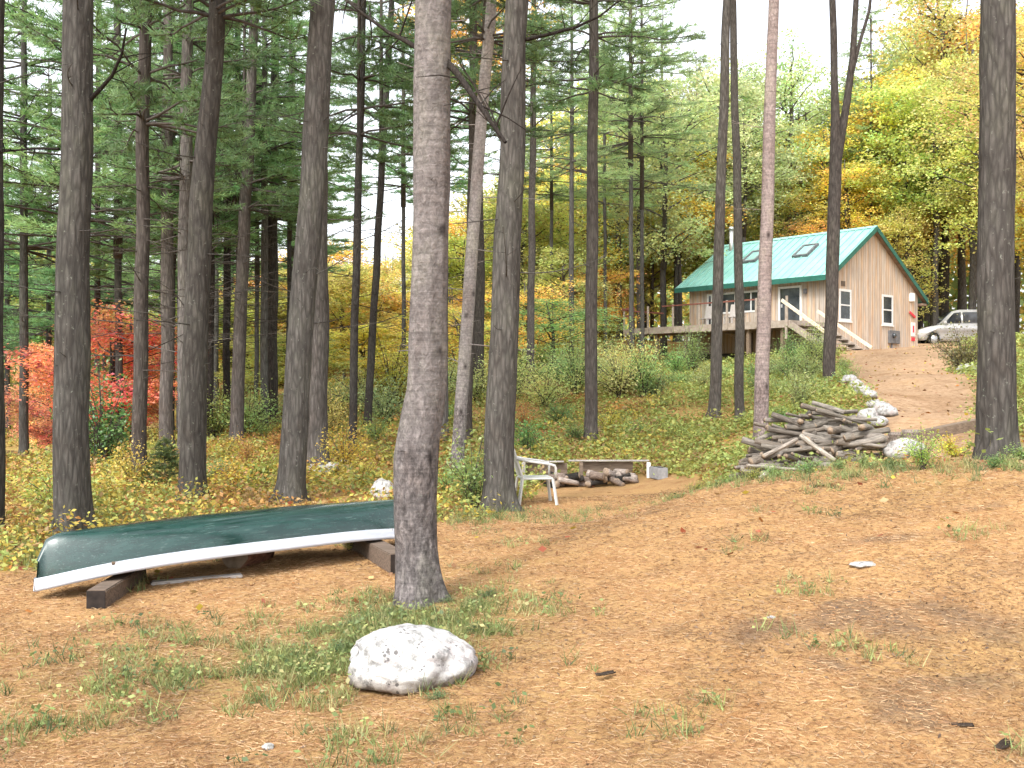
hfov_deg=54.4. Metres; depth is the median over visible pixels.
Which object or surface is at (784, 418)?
log
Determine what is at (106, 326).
autumn tree
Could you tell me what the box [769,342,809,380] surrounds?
shrub
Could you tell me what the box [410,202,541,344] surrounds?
autumn tree
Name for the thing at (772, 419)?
log
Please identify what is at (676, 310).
autumn tree
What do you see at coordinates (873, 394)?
rock
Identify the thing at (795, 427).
log
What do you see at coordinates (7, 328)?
pine tree
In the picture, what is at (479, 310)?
pine tree
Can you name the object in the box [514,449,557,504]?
garden chair
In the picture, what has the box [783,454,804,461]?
log
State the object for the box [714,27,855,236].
autumn tree
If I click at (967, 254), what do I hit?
autumn tree
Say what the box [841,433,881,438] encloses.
log
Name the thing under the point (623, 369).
shrub
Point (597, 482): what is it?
log
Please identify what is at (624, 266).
autumn tree
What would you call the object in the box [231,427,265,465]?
shrub
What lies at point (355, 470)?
shrub
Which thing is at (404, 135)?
pine tree
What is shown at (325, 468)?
rock
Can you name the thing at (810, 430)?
log
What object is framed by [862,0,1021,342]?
autumn tree
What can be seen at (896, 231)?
autumn tree
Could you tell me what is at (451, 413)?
shrub
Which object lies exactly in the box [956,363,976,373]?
rock
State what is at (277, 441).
shrub
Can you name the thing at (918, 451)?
weed
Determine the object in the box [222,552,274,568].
log
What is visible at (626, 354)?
shrub
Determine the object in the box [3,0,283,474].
pine tree
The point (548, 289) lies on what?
autumn tree
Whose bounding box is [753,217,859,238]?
autumn tree
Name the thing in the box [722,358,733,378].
shrub
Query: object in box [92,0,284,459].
pine tree
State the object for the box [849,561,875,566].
stone
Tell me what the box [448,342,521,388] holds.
shrub
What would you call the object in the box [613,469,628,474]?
log
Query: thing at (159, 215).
pine tree
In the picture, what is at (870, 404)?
rock
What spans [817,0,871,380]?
forked tree
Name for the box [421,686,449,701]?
weed
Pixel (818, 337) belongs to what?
shrub
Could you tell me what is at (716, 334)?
pine tree
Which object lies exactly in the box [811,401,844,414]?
log
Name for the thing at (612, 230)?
autumn tree
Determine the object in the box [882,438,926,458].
rock
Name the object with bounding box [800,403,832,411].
log
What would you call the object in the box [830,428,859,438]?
log
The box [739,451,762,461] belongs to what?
log
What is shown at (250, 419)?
shrub
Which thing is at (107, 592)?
timber
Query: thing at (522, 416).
shrub
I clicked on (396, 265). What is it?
autumn tree
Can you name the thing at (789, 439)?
log
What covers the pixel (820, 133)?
autumn tree
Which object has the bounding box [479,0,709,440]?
pine tree
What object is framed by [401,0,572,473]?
pine tree
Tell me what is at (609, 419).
shrub
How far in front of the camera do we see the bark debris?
5.44 m
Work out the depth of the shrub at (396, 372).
29.90 m
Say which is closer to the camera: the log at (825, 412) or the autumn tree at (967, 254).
the log at (825, 412)
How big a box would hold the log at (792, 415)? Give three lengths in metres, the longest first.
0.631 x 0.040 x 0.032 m
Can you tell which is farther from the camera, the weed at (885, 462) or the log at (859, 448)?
the log at (859, 448)
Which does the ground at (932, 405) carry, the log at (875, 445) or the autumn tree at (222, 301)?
the autumn tree at (222, 301)
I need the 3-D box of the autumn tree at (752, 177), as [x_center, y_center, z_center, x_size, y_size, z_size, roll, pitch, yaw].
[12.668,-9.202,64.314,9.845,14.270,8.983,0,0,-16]
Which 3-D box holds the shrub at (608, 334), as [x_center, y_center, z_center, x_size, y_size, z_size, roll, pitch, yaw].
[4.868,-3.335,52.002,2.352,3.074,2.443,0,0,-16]
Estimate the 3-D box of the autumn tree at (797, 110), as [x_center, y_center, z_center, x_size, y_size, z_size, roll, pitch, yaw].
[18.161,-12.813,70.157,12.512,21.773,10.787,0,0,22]
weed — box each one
[324,638,351,651]
[336,612,360,627]
[339,542,353,551]
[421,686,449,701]
[436,594,459,604]
[467,622,487,633]
[471,585,504,597]
[685,481,702,489]
[697,476,720,489]
[714,472,735,483]
[739,467,762,479]
[757,462,789,476]
[790,455,826,472]
[821,456,849,469]
[847,450,883,467]
[878,454,905,469]
[899,422,951,469]
[925,429,972,457]
[981,452,1014,467]
[1000,441,1023,460]
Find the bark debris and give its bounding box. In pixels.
[0,471,1023,766]
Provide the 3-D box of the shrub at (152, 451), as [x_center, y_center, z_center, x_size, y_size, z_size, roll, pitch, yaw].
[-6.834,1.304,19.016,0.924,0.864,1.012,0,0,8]
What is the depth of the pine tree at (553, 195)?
45.79 m
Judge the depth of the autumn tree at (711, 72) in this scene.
61.84 m
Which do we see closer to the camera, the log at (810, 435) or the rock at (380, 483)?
the log at (810, 435)
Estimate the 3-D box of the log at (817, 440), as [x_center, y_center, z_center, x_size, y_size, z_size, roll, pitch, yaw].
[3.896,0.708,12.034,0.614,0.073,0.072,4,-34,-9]
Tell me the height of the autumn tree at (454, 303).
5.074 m
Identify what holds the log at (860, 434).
on the log at (874, 440)
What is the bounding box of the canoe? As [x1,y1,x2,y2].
[33,499,394,591]
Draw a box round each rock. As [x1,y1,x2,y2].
[314,465,333,473]
[326,462,338,468]
[370,478,392,499]
[841,374,856,382]
[848,379,863,387]
[854,385,869,392]
[857,407,878,417]
[863,390,876,397]
[866,399,879,407]
[870,415,888,426]
[873,401,889,410]
[877,405,898,415]
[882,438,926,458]
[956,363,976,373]
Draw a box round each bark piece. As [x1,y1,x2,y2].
[595,670,615,675]
[949,722,973,726]
[994,738,1013,749]
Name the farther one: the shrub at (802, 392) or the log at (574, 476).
the shrub at (802, 392)
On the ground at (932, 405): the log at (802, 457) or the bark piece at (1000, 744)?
the bark piece at (1000, 744)
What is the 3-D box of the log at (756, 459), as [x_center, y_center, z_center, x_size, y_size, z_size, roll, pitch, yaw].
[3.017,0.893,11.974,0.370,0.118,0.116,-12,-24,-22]
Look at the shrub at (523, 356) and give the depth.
28.89 m
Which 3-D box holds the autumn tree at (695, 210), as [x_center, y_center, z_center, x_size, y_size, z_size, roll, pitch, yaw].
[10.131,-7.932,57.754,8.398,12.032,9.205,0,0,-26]
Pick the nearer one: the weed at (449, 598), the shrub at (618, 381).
the weed at (449, 598)
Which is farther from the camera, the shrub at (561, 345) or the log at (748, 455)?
the shrub at (561, 345)
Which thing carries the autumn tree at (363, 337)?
on the ground at (932, 405)
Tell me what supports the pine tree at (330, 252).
on the ground at (932, 405)
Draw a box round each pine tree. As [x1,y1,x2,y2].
[0,0,68,531]
[0,0,161,535]
[3,0,150,456]
[3,0,263,337]
[3,0,268,446]
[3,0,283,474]
[3,57,160,449]
[3,114,53,384]
[3,137,55,433]
[3,314,36,355]
[4,1,177,433]
[4,146,57,402]
[28,0,298,429]
[42,34,176,365]
[90,11,285,430]
[90,124,231,329]
[90,125,134,374]
[92,0,253,446]
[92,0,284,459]
[100,0,321,503]
[107,2,394,345]
[122,8,279,344]
[131,2,295,437]
[149,0,371,432]
[149,134,286,410]
[151,0,339,441]
[151,45,347,407]
[160,6,302,429]
[214,0,337,421]
[216,0,370,344]
[219,183,285,387]
[247,1,385,464]
[247,31,366,336]
[254,0,466,448]
[267,0,375,503]
[285,0,467,426]
[329,0,494,366]
[330,0,534,609]
[331,0,555,440]
[367,6,487,319]
[372,0,586,443]
[387,0,567,397]
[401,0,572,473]
[449,0,620,511]
[453,0,610,389]
[453,6,563,190]
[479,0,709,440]
[495,20,605,322]
[524,0,639,371]
[535,27,678,356]
[552,0,718,357]
[554,0,730,358]
[608,10,728,288]
[676,49,739,145]
[705,0,732,418]
[705,0,750,422]
[732,0,779,439]
[814,5,915,216]
[972,0,1023,459]
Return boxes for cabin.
[674,225,928,360]
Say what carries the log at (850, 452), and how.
on the log
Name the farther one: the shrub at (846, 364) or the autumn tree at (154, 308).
the autumn tree at (154, 308)
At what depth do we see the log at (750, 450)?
12.41 m
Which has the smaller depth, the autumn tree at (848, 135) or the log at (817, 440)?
the log at (817, 440)
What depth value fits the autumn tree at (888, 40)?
69.66 m
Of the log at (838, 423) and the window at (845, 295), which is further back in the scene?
the window at (845, 295)
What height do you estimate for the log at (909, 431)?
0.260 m
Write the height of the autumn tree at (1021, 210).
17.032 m
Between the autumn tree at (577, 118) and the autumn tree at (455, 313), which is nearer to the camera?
the autumn tree at (455, 313)
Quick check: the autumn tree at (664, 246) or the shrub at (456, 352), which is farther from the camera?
the autumn tree at (664, 246)
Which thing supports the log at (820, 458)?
on the log at (816, 464)
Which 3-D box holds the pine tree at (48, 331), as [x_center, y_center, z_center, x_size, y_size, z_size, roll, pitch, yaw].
[-16.021,-4.359,35.260,7.254,14.732,7.736,0,0,0]
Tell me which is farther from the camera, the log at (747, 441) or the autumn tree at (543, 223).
the autumn tree at (543, 223)
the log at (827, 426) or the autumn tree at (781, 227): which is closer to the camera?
the log at (827, 426)
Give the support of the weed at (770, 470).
on the ground at (932, 405)
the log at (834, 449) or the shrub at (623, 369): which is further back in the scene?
the shrub at (623, 369)
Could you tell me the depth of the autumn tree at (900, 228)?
64.14 m
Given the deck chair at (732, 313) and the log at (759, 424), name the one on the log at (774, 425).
the log at (759, 424)
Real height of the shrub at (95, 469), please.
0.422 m
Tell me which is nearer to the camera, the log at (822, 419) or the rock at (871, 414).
the log at (822, 419)
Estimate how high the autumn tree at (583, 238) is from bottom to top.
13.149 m
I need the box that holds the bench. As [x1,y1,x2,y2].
[522,460,650,480]
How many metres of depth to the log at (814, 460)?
11.89 m
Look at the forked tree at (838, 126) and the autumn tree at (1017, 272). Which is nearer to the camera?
the forked tree at (838, 126)
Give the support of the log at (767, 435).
on the log at (758, 441)
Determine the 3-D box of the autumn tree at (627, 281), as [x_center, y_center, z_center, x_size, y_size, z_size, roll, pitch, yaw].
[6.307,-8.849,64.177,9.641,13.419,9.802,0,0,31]
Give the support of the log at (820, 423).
on the log at (795, 427)
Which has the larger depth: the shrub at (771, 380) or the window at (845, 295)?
the window at (845, 295)
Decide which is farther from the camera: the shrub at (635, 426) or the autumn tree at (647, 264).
the autumn tree at (647, 264)
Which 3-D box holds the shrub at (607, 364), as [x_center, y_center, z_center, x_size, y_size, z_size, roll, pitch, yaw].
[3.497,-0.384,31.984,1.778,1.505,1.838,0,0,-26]
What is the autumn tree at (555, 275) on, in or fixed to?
on the ground at (932, 405)
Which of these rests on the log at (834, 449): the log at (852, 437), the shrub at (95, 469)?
the log at (852, 437)
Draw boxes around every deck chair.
[700,306,711,324]
[723,304,734,323]
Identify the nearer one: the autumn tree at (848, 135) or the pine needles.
the pine needles
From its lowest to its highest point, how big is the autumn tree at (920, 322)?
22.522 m
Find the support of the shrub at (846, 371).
on the fallen leaves
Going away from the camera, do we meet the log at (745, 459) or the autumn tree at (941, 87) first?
the log at (745, 459)
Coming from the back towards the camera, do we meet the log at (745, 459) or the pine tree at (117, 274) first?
the pine tree at (117, 274)
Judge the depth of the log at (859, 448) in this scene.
11.92 m
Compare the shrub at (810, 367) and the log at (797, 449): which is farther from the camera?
the shrub at (810, 367)
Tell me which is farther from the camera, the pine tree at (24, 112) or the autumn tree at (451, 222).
the autumn tree at (451, 222)
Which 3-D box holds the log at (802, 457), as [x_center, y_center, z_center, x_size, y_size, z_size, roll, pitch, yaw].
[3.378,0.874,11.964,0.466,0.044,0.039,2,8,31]
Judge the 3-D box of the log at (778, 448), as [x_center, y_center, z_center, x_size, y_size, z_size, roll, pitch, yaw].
[3.098,0.739,11.498,0.550,0.061,0.070,-23,11,-27]
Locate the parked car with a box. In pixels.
[918,310,976,343]
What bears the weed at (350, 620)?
on the ground at (932, 405)
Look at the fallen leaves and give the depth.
12.80 m
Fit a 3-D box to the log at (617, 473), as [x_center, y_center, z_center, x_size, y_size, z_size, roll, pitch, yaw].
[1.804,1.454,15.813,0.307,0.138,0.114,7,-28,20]
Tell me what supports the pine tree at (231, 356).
on the ground at (932, 405)
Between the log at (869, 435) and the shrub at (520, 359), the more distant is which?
the shrub at (520, 359)
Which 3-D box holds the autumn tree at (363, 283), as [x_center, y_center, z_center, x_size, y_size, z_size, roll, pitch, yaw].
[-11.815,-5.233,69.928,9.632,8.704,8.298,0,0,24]
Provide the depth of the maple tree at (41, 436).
26.46 m
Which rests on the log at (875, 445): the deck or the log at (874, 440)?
the log at (874, 440)
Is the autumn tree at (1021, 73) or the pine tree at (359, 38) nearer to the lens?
the pine tree at (359, 38)
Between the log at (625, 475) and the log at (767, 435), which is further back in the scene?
the log at (625, 475)
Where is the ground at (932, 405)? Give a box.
[0,339,1023,767]
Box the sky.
[3,0,1023,379]
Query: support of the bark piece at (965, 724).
on the ground at (932, 405)
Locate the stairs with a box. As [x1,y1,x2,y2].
[781,299,872,349]
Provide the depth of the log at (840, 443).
11.94 m
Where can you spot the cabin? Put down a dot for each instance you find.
(882, 296)
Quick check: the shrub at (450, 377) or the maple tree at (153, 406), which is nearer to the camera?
the maple tree at (153, 406)
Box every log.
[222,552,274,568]
[543,481,559,488]
[549,473,565,481]
[556,477,578,485]
[564,475,584,485]
[565,472,580,479]
[577,482,585,486]
[580,475,592,482]
[589,471,604,479]
[590,480,607,485]
[602,467,615,477]
[609,476,624,485]
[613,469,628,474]
[615,470,635,475]
[615,473,630,477]
[622,477,638,482]
[625,474,637,483]
[729,472,743,479]
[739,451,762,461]
[739,459,789,464]
[740,465,758,474]
[741,437,760,446]
[746,453,758,456]
[746,462,783,468]
[747,446,761,453]
[748,454,776,464]
[748,464,802,470]
[754,422,765,427]
[754,432,778,439]
[754,438,796,447]
[754,446,768,450]
[761,438,797,458]
[761,443,799,453]
[761,459,787,470]
[763,417,800,421]
[767,426,818,436]
[771,412,801,426]
[771,423,785,429]
[771,426,824,439]
[775,446,811,453]
[781,430,816,443]
[781,456,812,459]
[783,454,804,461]
[784,423,818,429]
[785,412,809,419]
[787,453,819,463]
[788,440,803,447]
[794,462,831,467]
[798,440,829,452]
[799,413,826,418]
[799,434,835,461]
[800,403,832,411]
[800,446,830,450]
[802,428,815,432]
[802,431,829,438]
[804,420,829,427]
[805,417,843,422]
[805,456,830,461]
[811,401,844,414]
[811,409,857,414]
[814,438,833,443]
[815,408,866,423]
[815,413,839,427]
[817,431,836,436]
[818,440,834,445]
[820,414,851,423]
[825,415,856,425]
[827,423,857,433]
[829,451,862,456]
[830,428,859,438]
[830,445,844,454]
[831,435,858,439]
[834,433,854,445]
[834,452,855,463]
[835,417,876,420]
[836,440,868,450]
[839,424,853,431]
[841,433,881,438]
[843,427,890,440]
[843,434,885,447]
[855,446,864,452]
[858,424,873,430]
[862,443,883,447]
[888,432,902,441]
[902,429,918,441]
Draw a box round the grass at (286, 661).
[0,445,1023,767]
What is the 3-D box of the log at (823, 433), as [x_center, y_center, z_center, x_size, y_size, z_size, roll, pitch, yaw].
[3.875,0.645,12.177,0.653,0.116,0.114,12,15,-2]
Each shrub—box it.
[5,462,96,510]
[37,338,156,465]
[91,463,110,477]
[92,474,132,504]
[98,431,162,487]
[147,429,177,461]
[206,453,239,479]
[207,378,282,438]
[207,383,230,437]
[207,434,248,458]
[207,452,259,490]
[214,365,259,416]
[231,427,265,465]
[241,449,278,479]
[248,417,276,437]
[250,392,282,411]
[263,428,280,448]
[315,411,371,473]
[327,356,402,412]
[327,376,361,434]
[328,366,361,405]
[335,369,406,423]
[338,456,386,484]
[357,408,393,443]
[358,318,408,404]
[382,354,406,399]
[407,355,457,392]
[438,417,492,507]
[438,456,466,492]
[448,321,488,379]
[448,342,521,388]
[448,352,487,400]
[448,401,453,416]
[480,334,558,398]
[484,336,546,375]
[514,406,567,450]
[515,396,538,430]
[517,359,579,408]
[520,339,559,381]
[531,434,571,457]
[535,328,582,376]
[538,344,571,378]
[539,397,579,425]
[540,339,574,382]
[542,321,602,394]
[555,417,587,441]
[560,334,636,378]
[566,329,608,361]
[575,337,672,398]
[597,290,621,344]
[597,324,667,375]
[597,353,630,376]
[598,404,624,429]
[600,354,651,391]
[617,325,670,396]
[625,416,650,435]
[629,366,676,396]
[655,344,698,374]
[662,370,678,383]
[669,317,710,370]
[669,368,693,384]
[688,366,709,384]
[690,359,709,375]
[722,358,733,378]
[744,359,754,378]
[744,370,771,388]
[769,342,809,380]
[769,351,787,374]
[769,374,794,393]
[769,402,804,425]
[771,325,807,363]
[776,361,821,410]
[785,367,817,384]
[786,347,822,376]
[791,319,822,368]
[798,370,824,386]
[803,315,836,361]
[824,370,850,384]
[835,356,857,368]
[835,362,863,378]
[915,313,977,372]
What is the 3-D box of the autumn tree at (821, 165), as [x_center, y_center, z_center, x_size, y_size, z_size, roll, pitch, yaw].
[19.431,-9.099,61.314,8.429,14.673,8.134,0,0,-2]
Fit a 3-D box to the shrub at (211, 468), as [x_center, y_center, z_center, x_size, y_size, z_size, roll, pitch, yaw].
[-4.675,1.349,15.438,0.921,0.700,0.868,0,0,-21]
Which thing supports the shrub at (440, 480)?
on the ground at (932, 405)
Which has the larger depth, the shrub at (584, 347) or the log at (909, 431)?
the shrub at (584, 347)
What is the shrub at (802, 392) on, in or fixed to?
on the ground at (932, 405)
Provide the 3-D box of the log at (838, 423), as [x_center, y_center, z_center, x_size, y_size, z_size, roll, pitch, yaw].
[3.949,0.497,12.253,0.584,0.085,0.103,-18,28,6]
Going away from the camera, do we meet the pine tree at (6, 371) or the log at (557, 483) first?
the log at (557, 483)
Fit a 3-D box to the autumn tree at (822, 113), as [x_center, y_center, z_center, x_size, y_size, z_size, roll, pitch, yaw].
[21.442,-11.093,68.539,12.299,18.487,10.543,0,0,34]
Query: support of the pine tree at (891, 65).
on the ground at (932, 405)
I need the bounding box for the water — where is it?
[6,450,17,458]
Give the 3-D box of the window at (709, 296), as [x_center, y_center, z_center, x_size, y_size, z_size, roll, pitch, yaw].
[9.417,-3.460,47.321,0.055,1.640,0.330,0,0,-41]
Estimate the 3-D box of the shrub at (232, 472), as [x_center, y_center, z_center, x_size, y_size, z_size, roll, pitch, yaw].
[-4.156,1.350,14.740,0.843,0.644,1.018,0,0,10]
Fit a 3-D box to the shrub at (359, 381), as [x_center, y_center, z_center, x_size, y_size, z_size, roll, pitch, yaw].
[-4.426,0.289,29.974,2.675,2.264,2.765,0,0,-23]
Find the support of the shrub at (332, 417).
on the ground at (932, 405)
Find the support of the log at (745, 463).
on the log at (770, 464)
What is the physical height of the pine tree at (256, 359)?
14.720 m
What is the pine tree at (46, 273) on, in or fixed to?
on the ground at (932, 405)
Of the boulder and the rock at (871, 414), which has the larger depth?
the rock at (871, 414)
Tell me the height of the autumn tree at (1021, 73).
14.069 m
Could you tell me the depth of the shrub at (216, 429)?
25.93 m
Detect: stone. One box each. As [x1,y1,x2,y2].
[262,743,273,750]
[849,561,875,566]
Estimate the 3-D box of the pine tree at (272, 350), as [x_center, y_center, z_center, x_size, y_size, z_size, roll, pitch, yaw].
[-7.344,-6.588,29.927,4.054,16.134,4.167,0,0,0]
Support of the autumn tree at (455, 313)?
on the ground at (932, 405)
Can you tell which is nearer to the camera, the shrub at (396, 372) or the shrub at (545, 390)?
the shrub at (545, 390)
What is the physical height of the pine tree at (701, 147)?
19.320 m
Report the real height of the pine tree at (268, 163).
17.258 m
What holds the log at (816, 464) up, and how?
on the ground at (932, 405)
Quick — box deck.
[622,296,824,364]
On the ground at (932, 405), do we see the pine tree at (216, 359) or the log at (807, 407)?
the pine tree at (216, 359)
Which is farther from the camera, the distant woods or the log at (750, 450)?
the distant woods
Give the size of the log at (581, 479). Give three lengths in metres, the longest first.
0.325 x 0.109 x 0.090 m
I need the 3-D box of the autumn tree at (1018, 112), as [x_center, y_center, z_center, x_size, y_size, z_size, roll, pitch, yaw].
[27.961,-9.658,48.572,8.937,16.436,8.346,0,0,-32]
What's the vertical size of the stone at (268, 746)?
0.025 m
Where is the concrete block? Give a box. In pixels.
[649,466,667,479]
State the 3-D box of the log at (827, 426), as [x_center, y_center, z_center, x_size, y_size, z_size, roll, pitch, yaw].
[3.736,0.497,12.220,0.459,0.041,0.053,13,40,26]
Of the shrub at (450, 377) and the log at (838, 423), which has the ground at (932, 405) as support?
the shrub at (450, 377)
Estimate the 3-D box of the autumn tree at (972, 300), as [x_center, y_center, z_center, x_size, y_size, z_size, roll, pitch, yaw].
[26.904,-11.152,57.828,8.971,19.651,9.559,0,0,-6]
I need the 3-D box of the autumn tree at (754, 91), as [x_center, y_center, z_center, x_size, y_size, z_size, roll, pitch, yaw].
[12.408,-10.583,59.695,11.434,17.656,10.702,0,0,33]
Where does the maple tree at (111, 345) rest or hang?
on the ground at (932, 405)
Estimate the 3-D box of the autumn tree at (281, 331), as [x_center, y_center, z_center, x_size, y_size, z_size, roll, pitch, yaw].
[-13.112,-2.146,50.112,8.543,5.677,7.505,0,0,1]
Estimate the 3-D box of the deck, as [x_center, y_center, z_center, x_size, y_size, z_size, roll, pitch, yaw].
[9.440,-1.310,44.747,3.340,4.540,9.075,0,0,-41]
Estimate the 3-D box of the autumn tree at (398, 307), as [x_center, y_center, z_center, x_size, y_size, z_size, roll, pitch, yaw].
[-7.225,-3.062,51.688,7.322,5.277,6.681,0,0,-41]
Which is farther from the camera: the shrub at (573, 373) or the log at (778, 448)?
the shrub at (573, 373)
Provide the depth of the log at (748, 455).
12.21 m
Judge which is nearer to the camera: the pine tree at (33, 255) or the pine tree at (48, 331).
the pine tree at (48, 331)
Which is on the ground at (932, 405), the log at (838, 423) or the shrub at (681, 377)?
the shrub at (681, 377)
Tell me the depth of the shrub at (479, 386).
28.88 m
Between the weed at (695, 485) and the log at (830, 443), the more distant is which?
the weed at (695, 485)
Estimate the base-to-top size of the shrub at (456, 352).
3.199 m
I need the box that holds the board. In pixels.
[150,573,242,585]
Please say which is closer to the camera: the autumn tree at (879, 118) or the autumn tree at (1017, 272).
the autumn tree at (879, 118)
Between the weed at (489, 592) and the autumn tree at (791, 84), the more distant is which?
the autumn tree at (791, 84)
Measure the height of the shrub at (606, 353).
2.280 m
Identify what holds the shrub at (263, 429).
on the ground at (932, 405)
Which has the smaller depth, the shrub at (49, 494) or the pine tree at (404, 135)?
the shrub at (49, 494)
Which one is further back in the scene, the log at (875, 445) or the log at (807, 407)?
the log at (807, 407)
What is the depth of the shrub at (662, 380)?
27.86 m
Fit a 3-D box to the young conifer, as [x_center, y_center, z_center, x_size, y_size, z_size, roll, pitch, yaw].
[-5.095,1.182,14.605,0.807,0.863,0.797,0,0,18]
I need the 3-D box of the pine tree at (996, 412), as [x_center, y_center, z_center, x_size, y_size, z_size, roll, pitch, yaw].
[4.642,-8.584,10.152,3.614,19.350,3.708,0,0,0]
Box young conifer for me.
[138,436,178,486]
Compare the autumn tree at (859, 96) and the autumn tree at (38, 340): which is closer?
the autumn tree at (38, 340)
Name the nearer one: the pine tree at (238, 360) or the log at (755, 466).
the log at (755, 466)
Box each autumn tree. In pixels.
[3,250,54,398]
[4,236,94,398]
[12,237,124,369]
[90,276,157,371]
[100,296,277,386]
[106,311,230,395]
[108,288,176,380]
[176,287,286,388]
[214,333,376,404]
[219,259,285,365]
[247,260,369,357]
[260,238,381,340]
[278,255,408,377]
[280,322,408,388]
[327,257,400,344]
[329,280,410,367]
[351,249,453,355]
[361,251,456,339]
[381,226,466,291]
[381,302,537,366]
[382,272,491,372]
[384,174,527,314]
[395,228,542,338]
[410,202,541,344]
[449,181,601,340]
[455,192,585,334]
[456,168,611,340]
[461,275,604,362]
[484,295,636,380]
[488,178,635,338]
[490,246,637,355]
[523,147,635,333]
[526,79,670,336]
[527,116,657,338]
[547,116,686,339]
[549,39,710,339]
[553,69,714,348]
[554,165,675,318]
[556,265,652,336]
[575,70,759,355]
[599,186,694,319]
[607,195,714,340]
[608,222,659,337]
[611,70,757,341]
[644,141,755,341]
[644,284,647,339]
[648,246,701,296]
[659,56,763,264]
[669,55,817,244]
[681,163,786,292]
[686,91,819,241]
[686,146,792,257]
[695,46,860,171]
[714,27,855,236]
[730,180,826,241]
[742,81,900,236]
[748,116,855,237]
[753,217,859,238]
[776,76,892,221]
[777,109,888,232]
[789,157,910,233]
[811,76,978,273]
[811,81,916,234]
[813,71,927,265]
[825,55,962,256]
[829,21,974,343]
[840,142,940,288]
[855,66,978,325]
[857,2,968,276]
[860,7,1020,316]
[861,198,958,320]
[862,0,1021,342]
[868,0,1023,342]
[887,168,965,325]
[891,41,1023,276]
[891,52,1023,258]
[899,16,1023,262]
[901,29,1023,309]
[917,1,1022,304]
[918,62,1023,271]
[922,217,929,327]
[924,214,976,309]
[949,79,1023,240]
[957,0,1023,269]
[976,18,1023,208]
[1014,222,1021,332]
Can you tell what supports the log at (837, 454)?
on the log
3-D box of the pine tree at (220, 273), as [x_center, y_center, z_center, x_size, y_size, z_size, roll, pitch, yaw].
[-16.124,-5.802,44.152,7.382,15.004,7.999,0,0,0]
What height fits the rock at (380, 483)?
0.317 m
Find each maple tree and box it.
[3,293,177,434]
[4,353,107,448]
[5,340,92,449]
[52,297,177,437]
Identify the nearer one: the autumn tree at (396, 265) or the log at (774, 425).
the log at (774, 425)
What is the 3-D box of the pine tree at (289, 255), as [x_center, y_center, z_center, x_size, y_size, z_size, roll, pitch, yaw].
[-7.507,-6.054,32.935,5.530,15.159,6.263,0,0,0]
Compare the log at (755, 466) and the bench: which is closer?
the log at (755, 466)
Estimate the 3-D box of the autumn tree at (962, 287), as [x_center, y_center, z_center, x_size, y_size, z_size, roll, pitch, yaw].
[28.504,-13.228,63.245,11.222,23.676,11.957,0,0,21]
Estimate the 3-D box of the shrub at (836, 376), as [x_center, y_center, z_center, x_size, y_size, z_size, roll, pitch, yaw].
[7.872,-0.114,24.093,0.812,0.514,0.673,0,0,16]
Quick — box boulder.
[348,623,477,694]
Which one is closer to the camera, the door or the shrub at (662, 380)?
the shrub at (662, 380)
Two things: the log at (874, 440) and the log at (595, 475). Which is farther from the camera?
the log at (595, 475)
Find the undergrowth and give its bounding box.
[0,331,1023,573]
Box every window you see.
[707,294,711,323]
[723,292,734,313]
[744,290,757,312]
[838,289,852,322]
[881,294,893,326]
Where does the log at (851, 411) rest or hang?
on the log
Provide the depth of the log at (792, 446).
11.98 m
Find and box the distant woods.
[10,99,1023,383]
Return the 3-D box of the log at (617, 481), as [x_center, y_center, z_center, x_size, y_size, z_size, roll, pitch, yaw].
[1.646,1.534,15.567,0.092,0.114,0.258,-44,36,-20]
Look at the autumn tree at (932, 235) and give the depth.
63.93 m
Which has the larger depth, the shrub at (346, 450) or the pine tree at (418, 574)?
the shrub at (346, 450)
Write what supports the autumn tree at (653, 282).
on the ground at (932, 405)
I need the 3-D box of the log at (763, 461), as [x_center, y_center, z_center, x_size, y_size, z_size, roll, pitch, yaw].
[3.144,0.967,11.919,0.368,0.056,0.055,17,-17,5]
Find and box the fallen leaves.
[0,345,1023,611]
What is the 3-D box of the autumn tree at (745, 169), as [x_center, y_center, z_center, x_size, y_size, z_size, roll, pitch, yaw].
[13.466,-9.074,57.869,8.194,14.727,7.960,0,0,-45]
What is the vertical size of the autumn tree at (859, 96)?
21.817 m
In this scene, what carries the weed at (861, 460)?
on the ground at (932, 405)
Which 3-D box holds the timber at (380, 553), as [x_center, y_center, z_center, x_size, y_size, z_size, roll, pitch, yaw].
[-1.289,1.532,9.223,0.170,0.170,1.597,0,0,-24]
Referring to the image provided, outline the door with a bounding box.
[778,285,801,320]
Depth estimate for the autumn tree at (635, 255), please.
65.78 m
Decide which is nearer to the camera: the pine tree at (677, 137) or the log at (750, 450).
the log at (750, 450)
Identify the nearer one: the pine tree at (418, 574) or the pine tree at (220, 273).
the pine tree at (418, 574)
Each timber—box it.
[86,569,145,608]
[343,540,394,573]
[919,418,975,440]
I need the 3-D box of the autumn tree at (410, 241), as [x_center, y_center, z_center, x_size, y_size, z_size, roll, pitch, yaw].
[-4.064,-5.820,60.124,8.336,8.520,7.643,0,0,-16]
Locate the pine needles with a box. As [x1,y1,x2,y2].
[0,457,1023,767]
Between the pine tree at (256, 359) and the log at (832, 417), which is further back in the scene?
the pine tree at (256, 359)
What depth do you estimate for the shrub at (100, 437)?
18.93 m
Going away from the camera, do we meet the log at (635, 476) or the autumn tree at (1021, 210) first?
the log at (635, 476)
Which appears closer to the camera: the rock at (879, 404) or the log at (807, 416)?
the log at (807, 416)
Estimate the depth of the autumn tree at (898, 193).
57.67 m
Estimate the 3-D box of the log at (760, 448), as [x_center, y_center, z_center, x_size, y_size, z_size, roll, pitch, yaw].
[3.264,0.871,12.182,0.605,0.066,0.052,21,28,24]
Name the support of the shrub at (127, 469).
on the ground at (932, 405)
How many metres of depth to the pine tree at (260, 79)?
27.91 m
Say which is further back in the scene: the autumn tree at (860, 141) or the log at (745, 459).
the autumn tree at (860, 141)

